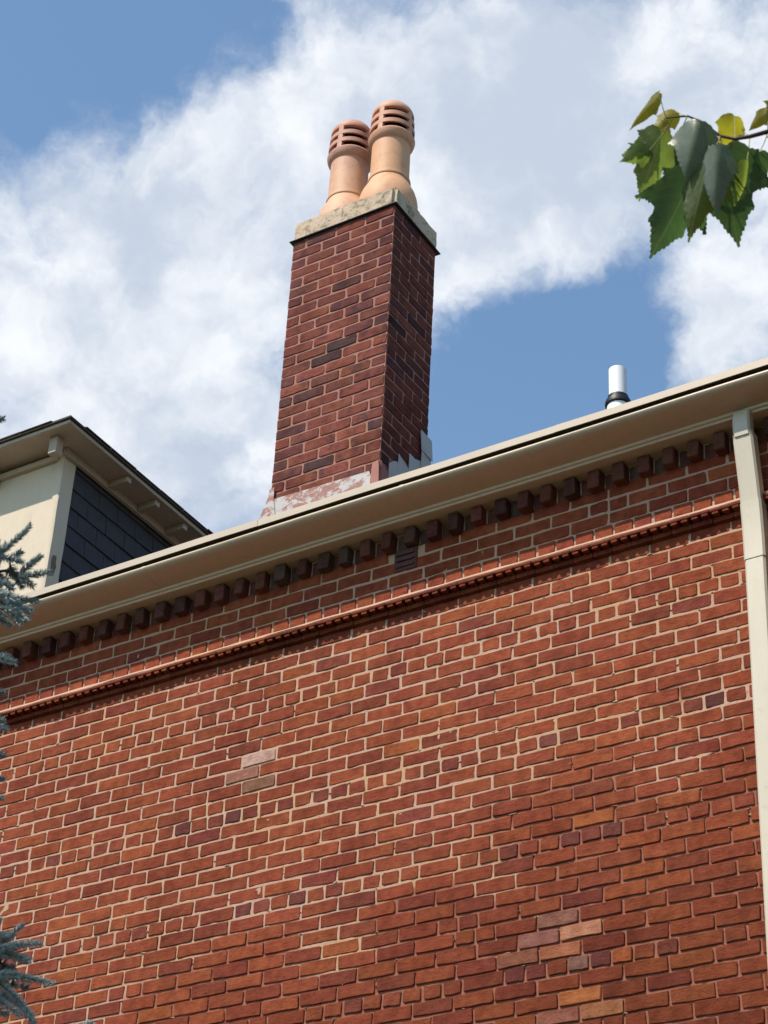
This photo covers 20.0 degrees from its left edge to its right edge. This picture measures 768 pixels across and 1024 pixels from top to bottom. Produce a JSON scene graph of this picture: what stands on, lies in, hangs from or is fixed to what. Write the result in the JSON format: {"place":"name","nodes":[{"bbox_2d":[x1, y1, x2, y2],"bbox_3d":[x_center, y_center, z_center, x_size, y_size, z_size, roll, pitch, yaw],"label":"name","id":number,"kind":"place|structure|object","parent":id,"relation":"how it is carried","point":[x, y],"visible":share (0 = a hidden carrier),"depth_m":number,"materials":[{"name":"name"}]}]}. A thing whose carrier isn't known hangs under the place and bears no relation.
{"place":"outdoors","nodes":[
{"label":"outdoors","id":0,"kind":"place"},
{"bbox_2d":[0,0,767,532],"label":"sky","id":1,"kind":"structure","parent":0,"point":[162,161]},
{"label":"ground","id":2,"kind":"structure","parent":0,"visible":0},
{"bbox_2d":[0,187,767,1023],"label":"brick building","id":3,"kind":"structure","parent":2,"relation":"on","point":[482,765],"depth_m":10.79,"materials":[{"name":"brick"}]},
{"bbox_2d":[318,119,371,215],"bbox_3d":[-0.225,-2.122,13.973,0.376,0.972,0.376,-16,-39,26],"label":"chimney pot","id":4,"kind":"object","parent":3,"relation":"on","point":[349,159],"visible":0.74,"depth_m":13.93,"materials":[{"name":"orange ceramic"}]},
{"bbox_2d":[0,370,767,653],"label":"roof gutter","id":5,"kind":"object","parent":3,"relation":"attached to","point":[677,424],"visible":0.99,"depth_m":11.29,"materials":[{"name":"beige metal"}]},
{"bbox_2d":[359,100,417,209],"bbox_3d":[0.041,-2.218,13.797,0.376,0.957,0.376,-17,-39,27],"label":"chimney pot","id":6,"kind":"object","parent":3,"relation":"on","point":[391,141],"visible":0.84,"depth_m":13.73,"materials":[{"name":"ceramic"}]},
{"bbox_2d":[17,357,767,603],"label":"roof edge trim","id":7,"kind":"structure","parent":3,"relation":"attached to","point":[748,369],"depth_m":11.23,"materials":[{"name":"metal"}]},
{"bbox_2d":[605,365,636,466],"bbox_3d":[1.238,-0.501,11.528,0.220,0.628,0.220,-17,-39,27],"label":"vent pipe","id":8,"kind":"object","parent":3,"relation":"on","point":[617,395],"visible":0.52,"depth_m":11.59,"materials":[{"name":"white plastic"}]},
{"bbox_2d":[732,409,767,963],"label":"downpipe","id":9,"kind":"object","parent":3,"relation":"attached to","point":[754,518],"visible":1,"depth_m":9.95,"materials":[{"name":"beige metal"}]},
{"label":"garden bed","id":10,"kind":"structure","parent":0,"visible":0},
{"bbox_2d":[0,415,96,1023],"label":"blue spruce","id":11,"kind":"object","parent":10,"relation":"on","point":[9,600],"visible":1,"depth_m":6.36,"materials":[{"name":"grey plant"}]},
{"bbox_2d":[620,91,767,258],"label":"maple tree","id":12,"kind":"object","parent":10,"relation":"on","point":[722,177],"visible":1,"depth_m":5.79,"materials":[{"name":"green plant"}]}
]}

